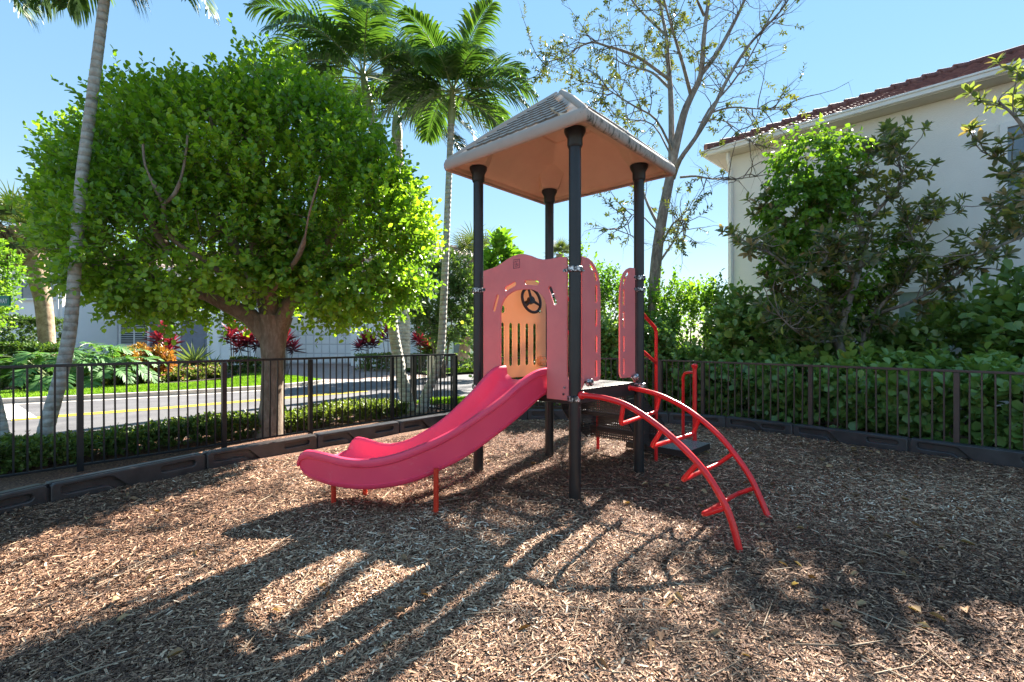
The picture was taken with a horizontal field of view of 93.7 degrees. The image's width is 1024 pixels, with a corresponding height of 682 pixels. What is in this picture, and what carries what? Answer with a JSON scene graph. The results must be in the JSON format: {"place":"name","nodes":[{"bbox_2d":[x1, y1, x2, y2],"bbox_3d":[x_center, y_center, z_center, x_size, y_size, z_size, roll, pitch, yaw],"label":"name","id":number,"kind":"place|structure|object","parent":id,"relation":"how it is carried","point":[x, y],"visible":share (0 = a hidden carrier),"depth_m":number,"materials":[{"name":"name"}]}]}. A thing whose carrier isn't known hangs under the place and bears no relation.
{"place":"outdoors","nodes":[
{"label":"outdoors","id":0,"kind":"place"},
{"bbox_2d":[0,365,286,390],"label":"planting bed","id":1,"kind":"object","parent":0,"point":[228,376],"depth_m":17.13,"materials":[{"name":"soil"}]},
{"bbox_2d":[0,230,34,333],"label":"leafy tree","id":2,"kind":"object","parent":1,"relation":"on","point":[7,284],"visible":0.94,"depth_m":13.62,"materials":[{"name":"green plant"}]},
{"bbox_2d":[0,180,55,354],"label":"fan palm","id":3,"kind":"object","parent":1,"relation":"on","point":[45,319],"visible":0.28,"depth_m":14.78,"materials":[{"name":"green plant"}]},
{"bbox_2d":[0,339,59,388],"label":"clipped hedge","id":4,"kind":"object","parent":1,"relation":"on","point":[12,346],"visible":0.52,"depth_m":13.99,"materials":[{"name":"green plant"}]},
{"bbox_2d":[0,313,75,383],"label":"clipped hedge","id":5,"kind":"object","parent":1,"relation":"on","point":[22,321],"visible":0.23,"depth_m":15.09,"materials":[{"name":"green plant"}]},
{"bbox_2d":[0,341,138,391],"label":"split leaf plant","id":6,"kind":"object","parent":1,"relation":"on","point":[24,359],"visible":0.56,"depth_m":13.20,"materials":[{"name":"green plant"}]},
{"bbox_2d":[20,344,152,389],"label":"split leaf plant","id":7,"kind":"object","parent":1,"relation":"on","point":[40,360],"visible":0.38,"depth_m":13.88,"materials":[{"name":"green plant"}]},
{"bbox_2d":[48,346,166,385],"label":"split leaf plant","id":8,"kind":"object","parent":1,"relation":"on","point":[154,378],"visible":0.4,"depth_m":15.23,"materials":[{"name":"green plant"}]},
{"bbox_2d":[107,348,145,376],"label":"croton shrub","id":9,"kind":"object","parent":1,"relation":"on","point":[136,354],"visible":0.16,"depth_m":15.69,"materials":[{"name":"orange plant"}]},
{"bbox_2d":[127,342,148,359],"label":"croton shrub","id":10,"kind":"object","parent":1,"relation":"on","point":[143,346],"visible":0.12,"depth_m":16.45,"materials":[{"name":"orange plant"}]},
{"bbox_2d":[69,363,220,387],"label":"ground cover plants","id":11,"kind":"object","parent":1,"relation":"on","point":[119,381],"visible":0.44,"depth_m":16.86,"materials":[{"name":"green plant"}]},
{"bbox_2d":[72,364,220,384],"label":"flowers","id":12,"kind":"object","parent":1,"relation":"on","point":[182,371],"visible":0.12,"depth_m":17.28,"materials":[{"name":"plant"}]},
{"bbox_2d":[140,343,177,373],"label":"croton shrub","id":13,"kind":"object","parent":1,"relation":"on","point":[163,353],"visible":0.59,"depth_m":16.43,"materials":[{"name":"orange plant"}]},
{"bbox_2d":[143,320,174,345],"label":"ti plant","id":14,"kind":"object","parent":1,"relation":"on","point":[158,336],"visible":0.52,"depth_m":18.75,"materials":[{"name":"red plant"}]},
{"bbox_2d":[153,334,185,355],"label":"ti plant","id":15,"kind":"object","parent":1,"relation":"on","point":[169,346],"visible":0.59,"depth_m":18.53,"materials":[{"name":"red plant"}]},
{"bbox_2d":[174,341,219,367],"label":"spiky plant","id":16,"kind":"object","parent":1,"relation":"on","point":[193,355],"visible":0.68,"depth_m":18.47,"materials":[{"name":"green plant"}]},
{"bbox_2d":[200,355,227,371],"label":"spiky plant","id":17,"kind":"object","parent":1,"relation":"on","point":[217,363],"visible":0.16,"depth_m":18.73,"materials":[{"name":"green plant"}]},
{"bbox_2d":[216,320,252,371],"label":"ti plant","id":18,"kind":"object","parent":1,"relation":"on","point":[231,332],"visible":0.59,"depth_m":20.27,"materials":[{"name":"red plant"}]},
{"bbox_2d":[227,355,261,374],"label":"clipped hedge","id":19,"kind":"object","parent":1,"relation":"on","point":[244,369],"visible":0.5,"depth_m":20.03,"materials":[{"name":"green plant"}]},
{"bbox_2d":[7,374,472,435],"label":"road","id":20,"kind":"structure","parent":0,"point":[465,382],"depth_m":11.04,"materials":[{"name":"grey asphalt"}]},
{"bbox_2d":[0,296,10,305],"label":"street sign","id":21,"kind":"object","parent":20,"relation":"on","point":[5,300],"visible":1,"depth_m":7.18,"materials":[{"name":"metal"}]},
{"bbox_2d":[4,404,35,419],"bbox_3d":[-10.429,1.451,9.943,3.229,0.001,0.507,0,0,39],"label":"stop line","id":22,"kind":"object","parent":20,"relation":"on","point":[20,412],"visible":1,"depth_m":9.74,"materials":[{"name":"white paint"}]},
{"bbox_2d":[4,385,315,404],"bbox_3d":[-15.578,1.452,9.061,24.083,0.001,1.906,0,0,-35],"label":"gutter","id":23,"kind":"object","parent":20,"relation":"on","point":[150,397],"visible":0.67,"depth_m":12.34,"materials":[{"name":"concrete"}]},
{"bbox_2d":[15,391,366,419],"bbox_3d":[-6.636,1.452,11.301,0.264,0.001,7.147,0,0,45],"label":"yellow line","id":24,"kind":"object","parent":20,"relation":"on","point":[172,407],"visible":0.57,"depth_m":10.33,"materials":[{"name":"paint"}]},
{"bbox_2d":[37,391,355,416],"bbox_3d":[-6.791,1.452,11.457,0.264,0.001,7.121,0,0,45],"label":"yellow line","id":25,"kind":"object","parent":20,"relation":"on","point":[189,405],"visible":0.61,"depth_m":10.64,"materials":[{"name":"paint"}]},
{"bbox_2d":[286,363,426,381],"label":"driveway","id":26,"kind":"structure","parent":0,"point":[327,371],"depth_m":22.00,"materials":[{"name":"concrete"}]},
{"bbox_2d":[284,328,305,373],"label":"ti plant","id":27,"kind":"object","parent":26,"relation":"on","point":[294,343],"visible":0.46,"depth_m":20.23,"materials":[{"name":"red plant"}]},
{"bbox_2d":[349,328,380,367],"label":"ti plant","id":28,"kind":"object","parent":26,"relation":"on","point":[361,342],"visible":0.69,"depth_m":23.90,"materials":[{"name":"red plant"}]},
{"bbox_2d":[372,324,389,371],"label":"ti plant","id":29,"kind":"object","parent":26,"relation":"on","point":[383,335],"visible":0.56,"depth_m":22.53,"materials":[{"name":"red plant"}]},
{"bbox_2d":[306,376,426,385],"bbox_3d":[-5.373,1.449,17.419,0.863,0.001,6.104,0,0,43],"label":"driveway apron","id":30,"kind":"object","parent":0,"point":[327,383],"depth_m":17.17,"materials":[{"name":"concrete"}]},
{"bbox_2d":[417,396,465,403],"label":"grass","id":31,"kind":"structure","parent":0,"point":[460,398],"depth_m":11.21,"materials":[{"name":"green plant"}]},
{"bbox_2d":[446,368,472,371],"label":"grass","id":32,"kind":"structure","parent":0,"point":[464,370],"depth_m":21.54,"materials":[{"name":"green plant"}]},
{"bbox_2d":[0,0,1023,341],"label":"sky","id":33,"kind":"structure","parent":0,"point":[871,45],"materials":[{"name":"blue"}]},
{"bbox_2d":[64,344,974,438],"bbox_3d":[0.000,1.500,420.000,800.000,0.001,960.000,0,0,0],"label":"ground","id":34,"kind":"structure","parent":0,"point":[462,373],"depth_m":21.18,"materials":[{"name":"soil"}]},
{"bbox_2d":[0,483,48,514],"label":"border timber","id":35,"kind":"object","parent":34,"relation":"on","point":[21,497],"visible":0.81,"depth_m":4.07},
{"bbox_2d":[0,254,117,359],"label":"white townhouse","id":36,"kind":"structure","parent":34,"relation":"on","point":[88,331],"depth_m":25.65,"materials":[{"name":"paint"}]},
{"bbox_2d":[19,280,55,300],"bbox_3d":[-24.175,-2.607,24.460,1.830,1.087,0.140,0,0,0],"label":"window","id":37,"kind":"structure","parent":36,"relation":"in","point":[26,292],"depth_m":24.49,"materials":[{"name":"grey glass"}]},
{"bbox_2d":[45,452,205,502],"bbox_3d":[-3.792,1.397,4.838,0.138,0.286,1.337,0,0,29],"label":"border timber","id":38,"kind":"object","parent":34,"relation":"on","point":[92,483],"visible":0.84,"depth_m":4.71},
{"bbox_2d":[2,380,326,403],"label":"kerb","id":39,"kind":"structure","parent":34,"relation":"on","point":[107,396],"depth_m":12.51,"materials":[{"name":"concrete"}]},
{"bbox_2d":[0,353,457,477],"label":"metal fence","id":40,"kind":"object","parent":34,"relation":"on","point":[80,464],"visible":0.97,"depth_m":6.35,"materials":[{"name":"black paint"}]},
{"bbox_2d":[411,354,453,409],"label":"metal gate","id":41,"kind":"structure","parent":40,"relation":"attached to","point":[412,373],"depth_m":10.26,"materials":[{"name":"black paint"}]},
{"bbox_2d":[228,328,259,371],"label":"ti plant","id":42,"kind":"object","parent":34,"relation":"on","point":[246,341],"visible":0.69,"depth_m":20.08,"materials":[{"name":"red plant"}]},
{"bbox_2d":[118,251,378,366],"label":"white townhouse","id":43,"kind":"structure","parent":34,"relation":"on","point":[329,346],"depth_m":28.00,"materials":[{"name":"paint"}]},
{"bbox_2d":[118,318,149,346],"bbox_3d":[-21.975,-0.492,27.910,1.790,1.676,0.140,0,0,0],"label":"window","id":44,"kind":"structure","parent":43,"relation":"in","point":[133,337],"depth_m":27.94,"materials":[{"name":"white glass"}]},
{"bbox_2d":[181,321,206,359],"bbox_3d":[-18.525,0.140,27.938,1.550,2.600,0.164,0,0,0],"label":"front door","id":45,"kind":"structure","parent":43,"relation":"in","point":[197,339],"depth_m":27.93,"materials":[{"name":"blue paint"}]},
{"bbox_2d":[289,326,350,362],"bbox_3d":[-12.225,0.230,30.832,4.150,2.420,0.095,0,0,0],"label":"garage door","id":46,"kind":"structure","parent":43,"relation":"in","point":[330,346],"depth_m":30.78,"materials":[{"name":"paint"}]},
{"bbox_2d":[203,434,316,468],"bbox_3d":[-3.061,1.397,5.962,0.138,0.286,1.362,0,0,37],"label":"border timber","id":47,"kind":"object","parent":34,"relation":"on","point":[228,455],"visible":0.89,"depth_m":5.84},
{"bbox_2d":[314,421,398,447],"bbox_3d":[-2.224,1.397,7.029,0.138,0.286,1.370,0,0,39],"label":"border timber","id":48,"kind":"object","parent":34,"relation":"on","point":[342,436],"visible":0.78,"depth_m":6.91,"materials":[{"name":"plastic"}]},
{"bbox_2d":[317,68,488,367],"bbox_3d":[-3.387,-3.974,13.755,5.561,9.506,4.479,0,0,0],"label":"feather palm","id":49,"kind":"object","parent":34,"relation":"on","point":[404,331],"visible":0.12,"depth_m":13.87,"materials":[{"name":"green plant"}]},
{"bbox_2d":[364,243,472,367],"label":"white townhouse","id":50,"kind":"structure","parent":34,"relation":"on","point":[453,350],"depth_m":25.75,"materials":[{"name":"paint"}]},
{"bbox_2d":[454,334,466,367],"bbox_3d":[-2.700,0.340,25.575,0.800,2.200,0.090,0,0,0],"label":"front door","id":51,"kind":"structure","parent":50,"relation":"in","point":[456,348],"depth_m":25.53,"materials":[{"name":"blue paint"}]},
{"bbox_2d":[396,412,449,432],"bbox_3d":[-1.369,1.397,8.073,0.138,0.286,1.356,0,0,39],"label":"border timber","id":52,"kind":"object","parent":34,"relation":"on","point":[415,423],"visible":0.52,"depth_m":7.83,"materials":[{"name":"plastic"}]},
{"bbox_2d":[410,248,472,377],"bbox_3d":[-2.724,-1.107,19.072,3.721,5.220,2.889,0,0,0],"label":"bushy tree","id":53,"kind":"object","parent":34,"relation":"on","point":[458,287],"visible":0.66,"depth_m":18.51,"materials":[{"name":"green plant"}]},
{"bbox_2d":[436,221,495,360],"bbox_3d":[-1.746,-2.171,20.967,3.230,6.103,3.498,0,0,35],"label":"fan palm","id":54,"kind":"object","parent":34,"relation":"on","point":[464,243],"visible":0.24,"depth_m":20.59,"materials":[{"name":"green plant"}]},
{"bbox_2d":[483,224,538,326],"bbox_3d":[-0.090,-1.302,16.966,2.657,5.599,2.066,0,0,0],"label":"bushy tree","id":55,"kind":"object","parent":34,"relation":"on","point":[501,239],"visible":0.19,"depth_m":16.64,"materials":[{"name":"green plant"}]},
{"bbox_2d":[0,402,1023,681],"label":"mulch bed","id":56,"kind":"object","parent":34,"relation":"on","point":[12,482],"visible":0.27,"depth_m":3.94,"materials":[{"name":"brown wood"}]},
{"bbox_2d":[0,0,115,435],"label":"feather palm","id":57,"kind":"object","parent":56,"relation":"on","point":[4,426],"visible":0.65,"depth_m":5.85,"materials":[{"name":"green plant"}]},
{"bbox_2d":[27,0,221,435],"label":"feather palm","id":58,"kind":"object","parent":56,"relation":"on","point":[76,9],"visible":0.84,"depth_m":5.91,"materials":[{"name":"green plant"}]},
{"bbox_2d":[0,397,409,473],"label":"hedge","id":59,"kind":"object","parent":56,"relation":"on","point":[20,450],"visible":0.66,"depth_m":6.31,"materials":[{"name":"green plant"}]},
{"bbox_2d":[0,12,448,437],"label":"round tree","id":60,"kind":"object","parent":56,"relation":"on","point":[280,266],"visible":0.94,"depth_m":6.37,"materials":[{"name":"green plant"}]},
{"bbox_2d":[243,0,475,410],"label":"feather palm","id":61,"kind":"object","parent":56,"relation":"on","point":[342,39],"visible":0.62,"depth_m":9.46,"materials":[{"name":"green plant"}]},
{"bbox_2d":[376,0,538,412],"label":"feather palm","id":62,"kind":"object","parent":56,"relation":"on","point":[456,58],"visible":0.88,"depth_m":9.62,"materials":[{"name":"green plant"}]},
{"bbox_2d":[62,419,960,680],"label":"fallen sticks","id":63,"kind":"object","parent":56,"relation":"on","point":[567,651],"visible":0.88,"depth_m":2.50,"materials":[{"name":"brown wood"}]},
{"bbox_2d":[84,424,975,668],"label":"fallen leaves","id":64,"kind":"object","parent":56,"relation":"on","point":[715,631],"visible":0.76,"depth_m":2.88,"materials":[{"name":"brown plant"}]},
{"bbox_2d":[297,89,770,552],"bbox_3d":[0.455,-0.570,5.317,3.907,4.220,3.540,0,0,14],"label":"play structure","id":65,"kind":"object","parent":56,"relation":"on","point":[551,150],"visible":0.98,"depth_m":4.72,"materials":[{"name":"pink plastic"}]},
{"bbox_2d":[698,279,832,380],"bbox_3d":[5.049,0.148,9.493,2.380,2.708,2.011,0,0,0],"label":"clusia shrub","id":66,"kind":"object","parent":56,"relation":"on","point":[736,328],"visible":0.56,"depth_m":9.23,"materials":[{"name":"green plant"}]},
{"bbox_2d":[958,253,1023,359],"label":"clusia shrub","id":67,"kind":"object","parent":56,"relation":"on","point":[1005,329],"visible":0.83,"depth_m":6.84,"materials":[{"name":"green plant"}]},
{"bbox_2d":[460,298,568,377],"bbox_3d":[0.299,-0.058,12.016,3.233,3.138,2.231,0,0,0],"label":"loose bush","id":68,"kind":"object","parent":34,"relation":"on","point":[469,333],"visible":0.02,"depth_m":11.89,"materials":[{"name":"green plant"}]},
{"bbox_2d":[517,410,527,419],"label":"border timber","id":69,"kind":"object","parent":34,"relation":"on","point":[524,416],"visible":0.08,"depth_m":8.75,"materials":[{"name":"plastic"}]},
{"bbox_2d":[528,409,592,420],"bbox_3d":[0.910,1.397,8.795,1.234,0.286,0.138,0,0,3],"label":"border timber","id":70,"kind":"object","parent":34,"relation":"on","point":[534,414],"visible":0.26,"depth_m":8.75,"materials":[{"name":"plastic"}]},
{"bbox_2d":[502,357,660,411],"bbox_3d":[1.285,0.940,9.844,3.366,1.200,0.253,0,0,12],"label":"metal fence","id":71,"kind":"object","parent":34,"relation":"on","point":[617,359],"visible":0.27,"depth_m":9.65,"materials":[{"name":"brown metal"}]},
{"bbox_2d":[559,232,612,319],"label":"loose bush","id":72,"kind":"object","parent":34,"relation":"on","point":[582,247],"visible":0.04,"depth_m":12.48,"materials":[{"name":"green plant"}]},
{"bbox_2d":[502,309,681,410],"bbox_3d":[1.624,0.350,10.765,4.188,2.482,1.897,0,0,16],"label":"tall hedge","id":73,"kind":"object","parent":34,"relation":"on","point":[667,332],"visible":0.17,"depth_m":10.02,"materials":[{"name":"green plant"}]},
{"bbox_2d":[568,251,652,373],"bbox_3d":[2.369,-0.344,11.619,2.501,3.683,2.104,0,0,0],"label":"loose bush","id":74,"kind":"object","parent":34,"relation":"on","point":[606,288],"visible":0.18,"depth_m":11.33,"materials":[{"name":"green plant"}]},
{"bbox_2d":[614,410,668,423],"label":"border timber","id":75,"kind":"object","parent":34,"relation":"on","point":[664,416],"visible":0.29,"depth_m":8.35,"materials":[{"name":"plastic"}]},
{"bbox_2d":[517,0,851,318],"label":"sparse tree","id":76,"kind":"object","parent":34,"relation":"on","point":[673,138],"visible":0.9,"depth_m":10.75,"materials":[{"name":"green plant"}]},
{"bbox_2d":[644,338,730,412],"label":"clusia shrub","id":77,"kind":"object","parent":34,"relation":"on","point":[688,352],"visible":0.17,"depth_m":9.50,"materials":[{"name":"green plant"}]},
{"bbox_2d":[644,265,747,354],"bbox_3d":[3.932,-0.145,10.985,2.973,3.304,2.231,0,0,25],"label":"loose bush","id":78,"kind":"object","parent":34,"relation":"on","point":[693,300],"visible":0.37,"depth_m":10.76,"materials":[{"name":"green plant"}]},
{"bbox_2d":[669,412,726,427],"bbox_3d":[3.171,1.397,8.200,0.922,0.286,0.138,0,0,24],"label":"border timber","id":79,"kind":"object","parent":34,"relation":"on","point":[712,420],"visible":0.49,"depth_m":8.16,"materials":[{"name":"plastic"}]},
{"bbox_2d":[726,416,794,434],"bbox_3d":[3.946,1.397,7.634,0.138,0.286,1.024,0,0,-44],"label":"border timber","id":80,"kind":"object","parent":34,"relation":"on","point":[770,426],"visible":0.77,"depth_m":7.59,"materials":[{"name":"plastic"}]},
{"bbox_2d":[647,341,1023,450],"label":"tall hedge","id":81,"kind":"object","parent":34,"relation":"on","point":[994,360],"visible":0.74,"depth_m":6.98,"materials":[{"name":"green plant"}]},
{"bbox_2d":[754,299,925,390],"bbox_3d":[6.450,0.297,9.734,3.393,2.426,1.947,0,0,28],"label":"clusia shrub","id":82,"kind":"object","parent":34,"relation":"on","point":[880,341],"visible":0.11,"depth_m":9.08,"materials":[{"name":"green plant"}]},
{"bbox_2d":[660,359,1023,450],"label":"metal fence","id":83,"kind":"object","parent":34,"relation":"on","point":[956,406],"visible":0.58,"depth_m":6.92,"materials":[{"name":"brown metal"}]},
{"bbox_2d":[794,424,910,452],"bbox_3d":[4.737,1.397,6.740,0.138,0.286,1.383,0,0,-40],"label":"border timber","id":84,"kind":"object","parent":34,"relation":"on","point":[878,441],"visible":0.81,"depth_m":6.64,"materials":[{"name":"plastic"}]},
{"bbox_2d":[700,44,1023,416],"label":"beige house","id":85,"kind":"structure","parent":34,"relation":"on","point":[930,97],"depth_m":9.92,"materials":[{"name":"paint"}]},
{"bbox_2d":[893,283,973,354],"bbox_3d":[8.551,-0.425,9.778,0.120,1.390,1.250,0,0,-45],"label":"window","id":86,"kind":"structure","parent":85,"relation":"in","point":[910,293],"depth_m":9.97,"materials":[{"name":"grey glass"}]},
{"bbox_2d":[1000,118,1023,210],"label":"window","id":87,"kind":"structure","parent":85,"relation":"in","point":[1011,126],"depth_m":8.98,"materials":[{"name":"grey glass"}]},
{"bbox_2d":[714,115,1019,418],"bbox_3d":[6.033,-1.420,8.555,5.125,5.934,2.577,0,0,0],"label":"broadleaf tree","id":88,"kind":"object","parent":34,"relation":"on","point":[893,137],"visible":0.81,"depth_m":8.47,"materials":[{"name":"green plant"}]},
{"bbox_2d":[750,112,940,330],"bbox_3d":[6.047,-2.031,9.076,3.420,3.948,2.053,0,0,-23],"label":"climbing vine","id":89,"kind":"object","parent":88,"relation":"attached to","point":[820,189],"visible":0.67,"depth_m":8.60,"materials":[{"name":"green plant"}]},
{"bbox_2d":[883,286,1008,424],"bbox_3d":[8.025,0.264,8.163,2.330,2.494,2.651,0,0,0],"label":"clusia shrub","id":90,"kind":"object","parent":34,"relation":"on","point":[942,322],"visible":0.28,"depth_m":8.29,"materials":[{"name":"green plant"}]},
{"bbox_2d":[910,437,1023,468],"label":"border timber","id":91,"kind":"object","parent":34,"relation":"on","point":[996,456],"visible":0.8,"depth_m":5.75,"materials":[{"name":"plastic"}]},
{"bbox_2d":[911,52,1023,285],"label":"broadleaf tree","id":92,"kind":"object","parent":34,"relation":"on","point":[1014,208],"visible":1,"depth_m":6.99,"materials":[{"name":"green leaves"},{"name":"bark"}]},
{"label":"lawn","id":93,"kind":"structure","parent":0,"visible":0},
{"bbox_2d":[354,351,426,370],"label":"clipped hedge","id":94,"kind":"object","parent":93,"relation":"on","point":[373,362],"visible":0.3,"depth_m":22.92,"materials":[{"name":"green plant"}]},
{"bbox_2d":[410,329,431,373],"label":"ti plant","id":95,"kind":"object","parent":93,"relation":"on","point":[419,342],"visible":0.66,"depth_m":21.41,"materials":[{"name":"red plant"}]},
{"bbox_2d":[412,335,450,361],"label":"spiky plant","id":96,"kind":"object","parent":93,"relation":"on","point":[429,351],"visible":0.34,"depth_m":21.80,"materials":[{"name":"green plant"}]},
{"bbox_2d":[452,353,472,372],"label":"clipped hedge","id":97,"kind":"object","parent":93,"relation":"on","point":[467,366],"visible":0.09,"depth_m":21.95,"materials":[{"name":"green plant"}]},
{"bbox_2d":[541,238,568,259],"bbox_3d":[2.386,-2.301,24.001,1.949,5.686,1.981,0,0,0],"label":"tree","id":98,"kind":"object","parent":93,"relation":"on","point":[563,248],"visible":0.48,"depth_m":23.71,"materials":[{"name":"green plant"}]},
{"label":"lawn","id":99,"kind":"structure","parent":0,"visible":0},
{"bbox_2d":[0,373,320,397],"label":"grass","id":100,"kind":"structure","parent":99,"relation":"on","point":[6,393],"depth_m":13.74,"materials":[{"name":"green plant"}]},
{"label":"footpath","id":101,"kind":"structure","parent":0,"visible":0},
{"bbox_2d":[427,356,433,377],"bbox_3d":[-1.953,0.925,11.595,0.193,1.130,0.070,0,0,0],"label":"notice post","id":102,"kind":"object","parent":101,"relation":"on","point":[429,364],"visible":0.34,"depth_m":11.56,"materials":[{"name":"paint"}]}
]}

